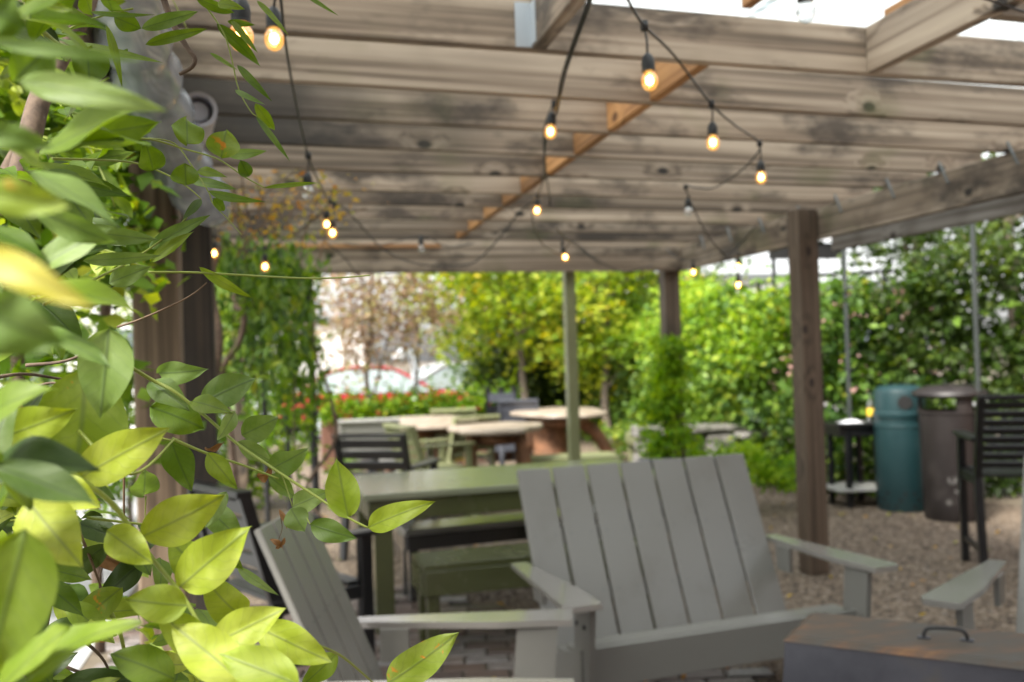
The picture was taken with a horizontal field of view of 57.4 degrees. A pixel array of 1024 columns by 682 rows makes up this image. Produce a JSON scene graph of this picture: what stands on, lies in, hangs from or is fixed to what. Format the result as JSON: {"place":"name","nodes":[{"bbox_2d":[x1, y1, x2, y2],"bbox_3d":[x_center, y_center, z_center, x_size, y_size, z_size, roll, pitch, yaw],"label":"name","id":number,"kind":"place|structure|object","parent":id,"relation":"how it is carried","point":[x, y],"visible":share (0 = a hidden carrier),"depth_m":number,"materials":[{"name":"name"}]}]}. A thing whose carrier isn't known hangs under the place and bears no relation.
{"place":"outdoors","nodes":[
{"label":"outdoors","id":0,"kind":"place"},
{"bbox_2d":[0,288,134,427],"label":"building","id":1,"kind":"structure","parent":0,"point":[129,335],"depth_m":22.35,"materials":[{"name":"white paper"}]},
{"bbox_2d":[0,356,56,387],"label":"window","id":2,"kind":"structure","parent":1,"relation":"in","point":[51,369],"depth_m":21.92,"materials":[{"name":"white glass"}]},
{"bbox_2d":[117,326,133,371],"bbox_3d":[-8.993,0.330,22.474,1.200,1.400,0.105,-2,-1,-14],"label":"window","id":3,"kind":"structure","parent":1,"relation":"in","point":[129,335],"depth_m":22.40,"materials":[{"name":"grey glass"}]},
{"bbox_2d":[49,448,224,672],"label":"concrete pavement","id":4,"kind":"structure","parent":0,"point":[80,658],"depth_m":6.34,"materials":[{"name":"white concrete"}]},
{"bbox_2d":[0,297,96,532],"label":"garden shrub","id":5,"kind":"object","parent":4,"relation":"on","point":[42,379],"visible":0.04,"depth_m":5.44,"materials":[{"name":"green plant"}]},
{"bbox_2d":[0,296,120,385],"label":"garden shrub","id":6,"kind":"object","parent":4,"relation":"on","point":[77,309],"visible":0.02,"depth_m":9.64,"materials":[{"name":"green plant"}]},
{"bbox_2d":[32,292,254,526],"bbox_3d":[-3.262,0.548,8.065,2.180,2.295,1.646,0,-2,-56],"label":"garden shrub","id":7,"kind":"object","parent":4,"relation":"on","point":[112,487],"visible":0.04,"depth_m":7.90,"materials":[{"name":"green plant"}]},
{"bbox_2d":[94,586,774,681],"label":"brick paving","id":8,"kind":"structure","parent":0,"point":[500,665],"depth_m":4.56,"materials":[{"name":"brick"}]},
{"bbox_2d":[188,480,379,667],"bbox_3d":[-1.050,1.089,4.272,0.680,0.928,0.605,-1,-1,-42],"label":"garden chair","id":9,"kind":"object","parent":8,"relation":"on","point":[359,587],"visible":0.39,"depth_m":4.12,"materials":[{"name":"grey paint"}]},
{"bbox_2d":[254,511,573,681],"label":"lounge chair","id":10,"kind":"object","parent":8,"relation":"on","point":[312,589],"visible":0.86,"depth_m":3.07,"materials":[{"name":"grey paint"}]},
{"bbox_2d":[353,458,659,634],"bbox_3d":[-0.048,1.162,5.522,1.740,0.750,0.894,-1,-1,-17],"label":"long table","id":11,"kind":"object","parent":8,"relation":"on","point":[466,490],"visible":0.32,"depth_m":5.06,"materials":[{"name":"green paint"}]},
{"bbox_2d":[411,537,654,641],"bbox_3d":[0.156,1.295,4.848,1.313,0.450,0.323,-1,-1,-16],"label":"bench","id":12,"kind":"object","parent":8,"relation":"on","point":[436,575],"visible":0.4,"depth_m":4.61,"materials":[{"name":"green paint"}]},
{"bbox_2d":[783,612,1023,681],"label":"fire box","id":13,"kind":"object","parent":8,"relation":"on","point":[823,647],"visible":1,"depth_m":2.82,"materials":[{"name":"brown metal"}]},
{"bbox_2d":[80,435,1022,670],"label":"garden soil","id":14,"kind":"structure","parent":0,"point":[93,660],"depth_m":8.37,"materials":[{"name":"brown soil"}]},
{"bbox_2d":[786,172,1023,401],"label":"shade tree","id":15,"kind":"object","parent":14,"relation":"on","point":[902,247],"visible":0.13,"depth_m":9.91,"materials":[{"name":"green plant"}]},
{"bbox_2d":[876,152,1023,386],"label":"shade tree","id":16,"kind":"object","parent":14,"relation":"on","point":[1015,223],"visible":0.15,"depth_m":9.79,"materials":[{"name":"green plant"}]},
{"bbox_2d":[103,431,1021,681],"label":"gravel ground","id":17,"kind":"structure","parent":0,"point":[1007,514],"depth_m":6.51,"materials":[{"name":"grey gravel"}]},
{"bbox_2d":[217,372,335,508],"bbox_3d":[-2.585,0.985,9.468,1.608,1.518,1.502,-2,-1,-14],"label":"garden shrub","id":18,"kind":"object","parent":17,"relation":"on","point":[255,489],"visible":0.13,"depth_m":9.36,"materials":[{"name":"green plant"}]},
{"bbox_2d":[260,276,319,521],"bbox_3d":[-1.534,0.543,6.279,0.160,2.100,0.998,-2,-1,6],"label":"iron trellis","id":19,"kind":"object","parent":17,"relation":"on","point":[314,464],"visible":0.18,"depth_m":6.34,"materials":[{"name":"black metal"}]},
{"bbox_2d":[322,459,380,515],"bbox_3d":[-1.488,1.357,8.822,0.604,0.606,0.610,-2,-1,-14],"label":"garden plant","id":20,"kind":"object","parent":17,"relation":"on","point":[326,471],"visible":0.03,"depth_m":8.70,"materials":[{"name":"green plant"}]},
{"bbox_2d":[338,417,399,471],"bbox_3d":[-1.430,1.205,9.446,0.635,0.878,0.680,-2,-1,-9],"label":"garden chair","id":21,"kind":"object","parent":17,"relation":"on","point":[371,425],"visible":0.2,"depth_m":9.16,"materials":[{"name":"grey paint"}]},
{"bbox_2d":[331,433,441,560],"bbox_3d":[-0.920,1.126,6.955,0.605,0.928,0.680,-2,-1,16],"label":"garden chair","id":22,"kind":"object","parent":17,"relation":"on","point":[370,463],"visible":0.31,"depth_m":6.70,"materials":[{"name":"grey paint"}]},
{"bbox_2d":[319,370,523,470],"bbox_3d":[-1.222,1.054,12.872,2.852,1.262,0.768,-2,-1,-14],"label":"brick planter","id":23,"kind":"object","parent":17,"relation":"on","point":[347,409],"visible":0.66,"depth_m":12.70,"materials":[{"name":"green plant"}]},
{"bbox_2d":[288,273,486,405],"bbox_3d":[-1.850,0.048,12.889,3.232,3.357,2.525,-2,-1,-14],"label":"maple tree","id":24,"kind":"object","parent":23,"relation":"in","point":[373,304],"visible":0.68,"depth_m":12.78,"materials":[{"name":"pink plant"}]},
{"bbox_2d":[375,296,471,395],"bbox_3d":[-1.427,0.535,13.658,1.191,2.379,1.321,-2,-1,32],"label":"smoke bush","id":25,"kind":"object","parent":17,"relation":"on","point":[413,346],"visible":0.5,"depth_m":13.65,"materials":[{"name":"brown plant"}]},
{"bbox_2d":[376,415,477,471],"bbox_3d":[-1.061,1.273,10.247,1.498,0.800,1.840,-2,-1,0],"label":"slab table","id":26,"kind":"object","parent":17,"relation":"on","point":[428,426],"visible":0.23,"depth_m":9.79,"materials":[{"name":"brown wood"}]},
{"bbox_2d":[383,423,475,519],"bbox_3d":[-0.773,1.190,8.772,0.680,0.848,0.585,-1,-1,-34],"label":"garden chair","id":27,"kind":"object","parent":17,"relation":"on","point":[415,441],"visible":0.39,"depth_m":8.64,"materials":[{"name":"green paint"}]},
{"bbox_2d":[430,408,477,466],"bbox_3d":[-0.702,1.228,11.374,0.585,0.848,0.680,-2,-1,-4],"label":"garden chair","id":28,"kind":"object","parent":17,"relation":"on","point":[472,412],"visible":0.13,"depth_m":11.07,"materials":[{"name":"green paint"}]},
{"bbox_2d":[425,414,499,465],"bbox_3d":[-0.519,1.198,9.827,0.585,0.848,0.680,-1,-1,-34],"label":"garden chair","id":29,"kind":"object","parent":17,"relation":"on","point":[454,452],"visible":0.44,"depth_m":9.61,"materials":[{"name":"green paint"}]},
{"bbox_2d":[464,513,479,516],"bbox_3d":[-0.693,1.399,8.242,0.805,0.400,0.365,-1,-1,-19],"label":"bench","id":30,"kind":"object","parent":17,"relation":"on","point":[471,515],"visible":0.03,"depth_m":8.25,"materials":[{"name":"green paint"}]},
{"bbox_2d":[447,421,542,466],"bbox_3d":[-0.146,1.225,9.136,0.953,0.795,1.133,-2,-1,-4],"label":"slab table","id":31,"kind":"object","parent":17,"relation":"on","point":[500,433],"visible":0.68,"depth_m":8.84,"materials":[{"name":"brown wood"}]},
{"bbox_2d":[395,508,596,601],"bbox_3d":[-0.057,1.322,5.846,1.301,0.440,0.261,-1,-1,-20],"label":"bench","id":32,"kind":"object","parent":17,"relation":"on","point":[413,537],"visible":0.56,"depth_m":5.66,"materials":[{"name":"paint"}]},
{"bbox_2d":[485,386,516,462],"bbox_3d":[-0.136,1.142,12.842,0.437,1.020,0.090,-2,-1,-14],"label":"garden chair","id":33,"kind":"object","parent":17,"relation":"on","point":[490,397],"visible":0.34,"depth_m":12.80,"materials":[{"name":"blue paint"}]},
{"bbox_2d":[375,272,649,398],"bbox_3d":[-0.079,-0.718,15.071,4.574,4.877,3.913,-2,-1,-14],"label":"maple tree","id":34,"kind":"object","parent":17,"relation":"on","point":[509,304],"visible":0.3,"depth_m":14.43,"materials":[{"name":"green plant"}]},
{"bbox_2d":[448,323,586,407],"bbox_3d":[0.089,0.599,16.579,2.509,2.267,2.191,-2,-1,-14],"label":"shrub","id":35,"kind":"object","parent":17,"relation":"on","point":[483,369],"visible":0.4,"depth_m":16.32,"materials":[{"name":"green plant"}]},
{"bbox_2d":[498,399,537,464],"bbox_3d":[0.095,1.181,11.880,0.545,0.908,0.680,-2,-1,1],"label":"garden chair","id":36,"kind":"object","parent":17,"relation":"on","point":[506,408],"visible":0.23,"depth_m":11.60,"materials":[{"name":"blue"}]},
{"bbox_2d":[18,0,1023,650],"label":"pergola","id":37,"kind":"object","parent":17,"relation":"on","point":[426,118],"visible":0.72,"depth_m":4.00,"materials":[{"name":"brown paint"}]},
{"bbox_2d":[0,19,205,653],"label":"climbing vine","id":38,"kind":"object","parent":37,"relation":"attached to","point":[105,318],"visible":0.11,"depth_m":2.45,"materials":[{"name":"green plant"}]},
{"bbox_2d":[91,0,230,226],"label":"rolled curtain","id":39,"kind":"object","parent":37,"relation":"hanging from","point":[159,84],"visible":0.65,"depth_m":2.28,"materials":[{"name":"clear plastic"}]},
{"bbox_2d":[188,92,217,142],"bbox_3d":[-1.039,-0.731,3.090,0.112,0.112,0.300,-1,1,-21],"label":"plastic pipe","id":40,"kind":"object","parent":37,"relation":"attached to","point":[205,106],"visible":0.52,"depth_m":2.98,"materials":[{"name":"plastic"}]},
{"bbox_2d":[0,0,458,681],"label":"wisteria vine","id":41,"kind":"object","parent":37,"relation":"attached to","point":[70,444],"visible":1,"depth_m":0.77,"materials":[{"name":"green plant"}]},
{"bbox_2d":[231,0,253,41],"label":"festoon light","id":42,"kind":"object","parent":37,"relation":"hanging from","point":[244,14],"visible":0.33,"depth_m":1.61,"materials":[{"name":"rubber"}]},
{"bbox_2d":[213,230,337,517],"bbox_3d":[-1.728,0.154,6.280,1.085,2.001,2.599,-2,-1,-14],"label":"wisteria curtain","id":43,"kind":"object","parent":37,"relation":"hanging from","point":[268,312],"visible":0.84,"depth_m":5.62,"materials":[{"name":"green plant"}]},
{"bbox_2d":[216,169,388,259],"bbox_3d":[-1.180,-0.708,4.885,0.752,0.627,1.338,-1,-1,-22],"label":"autumn creeper","id":44,"kind":"object","parent":37,"relation":"attached to","point":[279,210],"visible":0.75,"depth_m":4.66,"materials":[{"name":"orange plant"}]},
{"bbox_2d":[213,0,551,278],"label":"festoon light","id":45,"kind":"object","parent":37,"relation":"hanging from","point":[271,25],"visible":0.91,"depth_m":4.18,"materials":[{"name":"rubber"}]},
{"bbox_2d":[344,235,474,251],"bbox_3d":[-0.649,-0.622,5.994,0.841,0.110,0.071,-1,-1,-17],"label":"festoon light","id":46,"kind":"object","parent":37,"relation":"hanging from","point":[421,240],"visible":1,"depth_m":5.99,"materials":[{"name":"rubber"}]},
{"bbox_2d":[531,0,652,271],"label":"festoon light","id":47,"kind":"object","parent":37,"relation":"hanging from","point":[551,117],"visible":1,"depth_m":3.25,"materials":[{"name":"rubber"}]},
{"bbox_2d":[626,0,766,286],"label":"festoon light","id":48,"kind":"object","parent":37,"relation":"hanging from","point":[648,64],"visible":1,"depth_m":3.09,"materials":[{"name":"rubber"}]},
{"bbox_2d":[666,230,752,273],"bbox_3d":[1.396,-0.604,6.464,0.146,0.246,1.346,-2,-1,-16],"label":"festoon light","id":49,"kind":"object","parent":37,"relation":"hanging from","point":[693,266],"visible":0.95,"depth_m":6.70,"materials":[{"name":"rubber"}]},
{"bbox_2d":[796,0,1023,23],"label":"festoon light","id":50,"kind":"object","parent":37,"relation":"hanging from","point":[992,1],"visible":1,"depth_m":2.34,"materials":[{"name":"rubber"}]},
{"bbox_2d":[510,407,613,454],"bbox_3d":[0.626,1.242,11.238,1.157,0.812,1.587,-1,-1,-25],"label":"slab table","id":51,"kind":"object","parent":17,"relation":"on","point":[550,437],"visible":0.59,"depth_m":11.06,"materials":[{"name":"brown wood"}]},
{"bbox_2d":[531,451,619,462],"bbox_3d":[0.574,1.362,9.376,0.955,0.430,0.425,-2,-1,-8],"label":"bench","id":52,"kind":"object","parent":17,"relation":"on","point":[542,458],"visible":0.23,"depth_m":9.24,"materials":[{"name":"green paint"}]},
{"bbox_2d":[499,266,722,448],"bbox_3d":[1.330,-0.491,14.379,3.346,4.301,2.879,-1,-1,-41],"label":"maple tree","id":53,"kind":"object","parent":17,"relation":"on","point":[605,299],"visible":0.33,"depth_m":13.95,"materials":[{"name":"green plant"}]},
{"bbox_2d":[590,413,644,460],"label":"garden plant","id":54,"kind":"object","parent":17,"relation":"on","point":[617,436],"visible":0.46,"depth_m":12.38,"materials":[{"name":"green plant"}]},
{"bbox_2d":[625,432,638,461],"bbox_3d":[1.651,1.349,11.286,0.405,0.450,0.905,-2,-1,-4],"label":"bench","id":55,"kind":"object","parent":17,"relation":"on","point":[629,439],"visible":0.15,"depth_m":11.64,"materials":[{"name":"green paint"}]},
{"bbox_2d":[310,503,999,681],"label":"fallen leaves","id":56,"kind":"object","parent":17,"relation":"on","point":[683,676],"visible":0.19,"depth_m":5.89,"materials":[{"name":"brown plant"}]},
{"bbox_2d":[628,458,739,556],"bbox_3d":[1.213,1.155,6.709,0.976,0.724,0.930,-2,-1,6],"label":"lounge chair","id":57,"kind":"object","parent":17,"relation":"on","point":[651,460],"visible":0.03,"depth_m":6.37,"materials":[{"name":"blue paint"}]},
{"bbox_2d":[511,453,898,681],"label":"loveseat","id":58,"kind":"object","parent":17,"relation":"on","point":[593,645],"visible":0.95,"depth_m":4.17,"materials":[{"name":"grey paint"}]},
{"bbox_2d":[630,422,786,461],"bbox_3d":[2.094,1.202,10.116,1.832,0.680,0.891,-2,-1,-14],"label":"table","id":59,"kind":"object","parent":17,"relation":"on","point":[721,431],"visible":0.32,"depth_m":10.07,"materials":[{"name":"beige wood"}]},
{"bbox_2d":[635,329,828,494],"bbox_3d":[1.838,0.703,8.177,1.811,1.661,0.812,-2,-1,-14],"label":"climbing vine","id":60,"kind":"object","parent":17,"relation":"on","point":[667,373],"visible":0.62,"depth_m":7.94,"materials":[{"name":"green plant"}]},
{"bbox_2d":[561,221,1023,500],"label":"ivy fence","id":61,"kind":"object","parent":17,"relation":"on","point":[732,331],"visible":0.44,"depth_m":9.10,"materials":[{"name":"green plant"}]},
{"bbox_2d":[769,238,846,477],"bbox_3d":[3.287,0.126,10.519,1.240,2.771,0.920,-2,-1,-14],"label":"shade canopy","id":62,"kind":"object","parent":17,"relation":"on","point":[825,251],"visible":0.04,"depth_m":10.02,"materials":[{"name":"white fabric"}]},
{"bbox_2d":[842,249,854,500],"bbox_3d":[3.139,0.264,8.740,0.040,2.450,0.038,-2,-1,9],"label":"metal pole","id":63,"kind":"object","parent":17,"relation":"on","point":[847,344],"visible":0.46,"depth_m":8.73,"materials":[{"name":"grey metal"}]},
{"bbox_2d":[824,419,876,507],"bbox_3d":[3.115,1.111,8.519,0.520,0.751,0.460,-2,-1,-6],"label":"side table","id":64,"kind":"object","parent":17,"relation":"on","point":[849,486],"visible":0.65,"depth_m":8.42,"materials":[{"name":"grey paint"}]},
{"bbox_2d":[866,392,873,422],"bbox_3d":[3.215,0.594,8.390,0.070,0.270,0.070,-2,-1,-14],"label":"bottle","id":65,"kind":"object","parent":64,"relation":"on","point":[869,411],"visible":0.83,"depth_m":8.37,"materials":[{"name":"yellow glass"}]},
{"bbox_2d":[872,384,925,512],"bbox_3d":[3.418,0.927,8.227,0.456,1.090,0.456,-2,-1,-14],"label":"round bin","id":66,"kind":"object","parent":17,"relation":"on","point":[899,487],"visible":0.82,"depth_m":8.04,"materials":[{"name":"teal plastic"}]},
{"bbox_2d":[911,384,988,522],"bbox_3d":[3.624,0.908,7.721,0.583,1.100,0.583,-2,-1,-14],"label":"round bin","id":67,"kind":"object","parent":17,"relation":"on","point":[938,448],"visible":0.87,"depth_m":7.54,"materials":[{"name":"brown plastic"}]},
{"bbox_2d":[921,472,1023,632],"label":"lounge chair","id":68,"kind":"object","parent":17,"relation":"on","point":[960,594],"visible":0.52,"depth_m":3.52,"materials":[{"name":"grey paint"}]},
{"bbox_2d":[970,223,985,517],"bbox_3d":[3.726,0.151,7.496,0.041,2.600,0.039,-2,-1,9],"label":"metal pole","id":69,"kind":"object","parent":17,"relation":"on","point":[975,309],"visible":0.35,"depth_m":7.49,"materials":[{"name":"grey metal"}]},
{"bbox_2d":[952,394,1023,564],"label":"tall chair","id":70,"kind":"object","parent":17,"relation":"on","point":[980,468],"visible":0.98,"depth_m":5.71,"materials":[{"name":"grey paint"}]},
{"bbox_2d":[125,152,1023,366],"label":"sky","id":71,"kind":"structure","parent":0,"point":[762,259],"materials":[{"name":"white"}]},
{"bbox_2d":[257,400,986,443],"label":"road","id":72,"kind":"structure","parent":0,"point":[306,438],"depth_m":21.76,"materials":[{"name":"grey asphalt"}]},
{"bbox_2d":[278,366,471,440],"bbox_3d":[-2.920,1.316,20.879,4.374,1.560,1.750,-2,-1,-10],"label":"parked car","id":73,"kind":"object","parent":72,"relation":"on","point":[396,380],"visible":0.15,"depth_m":20.13,"materials":[{"name":"white paint"}]},
{"bbox_2d":[392,348,418,399],"bbox_3d":[-2.079,1.078,18.413,0.522,1.918,0.260,-2,-1,-14],"label":"street lamp","id":74,"kind":"object","parent":72,"relation":"on","point":[408,355],"visible":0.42,"depth_m":18.40,"materials":[{"name":"metal"}]},
{"bbox_2d":[411,363,492,393],"bbox_3d":[-0.856,1.269,21.899,4.374,1.560,1.750,-1,-1,-20],"label":"parked car","id":75,"kind":"object","parent":72,"relation":"on","point":[437,373],"visible":0.04,"depth_m":20.92,"materials":[{"name":"silver metal"}]},
{"bbox_2d":[370,348,1007,383],"bbox_3d":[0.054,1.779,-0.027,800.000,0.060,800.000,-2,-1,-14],"label":"ground","id":76,"kind":"structure","parent":0,"point":[404,368],"depth_m":187.66,"materials":[{"name":"soil"}]},
{"bbox_2d":[272,316,368,377],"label":"building","id":77,"kind":"structure","parent":76,"relation":"on","point":[330,346],"depth_m":41.32,"materials":[{"name":"fabric"}]},
{"bbox_2d":[424,271,648,329],"bbox_3d":[0.759,-2.053,20.846,7.892,7.674,5.174,-2,-1,-14],"label":"broadleaf tree","id":78,"kind":"object","parent":76,"relation":"on","point":[457,305],"depth_m":20.06,"materials":[{"name":"green plant"}]},
{"bbox_2d":[423,272,658,431],"bbox_3d":[0.862,-0.849,17.992,5.191,5.593,3.931,-2,-1,-14],"label":"broadleaf tree","id":79,"kind":"object","parent":76,"relation":"on","point":[456,366],"visible":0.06,"depth_m":17.14,"materials":[{"name":"green plant"}]},
{"bbox_2d":[554,257,753,362],"bbox_3d":[2.569,-0.664,17.152,4.086,5.214,3.825,-2,-1,-14],"label":"broadleaf tree","id":80,"kind":"object","parent":76,"relation":"on","point":[710,274],"visible":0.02,"depth_m":16.77,"materials":[{"name":"green plant"}]},
{"bbox_2d":[527,297,787,429],"bbox_3d":[2.928,0.504,18.133,6.241,2.900,1.920,-2,-1,-14],"label":"back hedge","id":81,"kind":"object","parent":76,"relation":"on","point":[541,387],"depth_m":17.36,"materials":[{"name":"green plant"}]},
{"bbox_2d":[626,273,788,302],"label":"building","id":82,"kind":"structure","parent":76,"relation":"on","point":[752,277],"depth_m":37.24,"materials":[{"name":"white concrete"}]},
{"bbox_2d":[746,280,936,392],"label":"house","id":83,"kind":"structure","parent":0,"point":[879,285],"depth_m":27.34,"materials":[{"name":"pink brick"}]},
{"bbox_2d":[837,419,863,423],"bbox_3d":[3.039,0.716,8.407,0.200,0.034,0.160,-2,-1,-14],"label":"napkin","id":84,"kind":"object","parent":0,"point":[850,421],"visible":1,"depth_m":8.36,"materials":[{"name":"white paper"}]}
]}

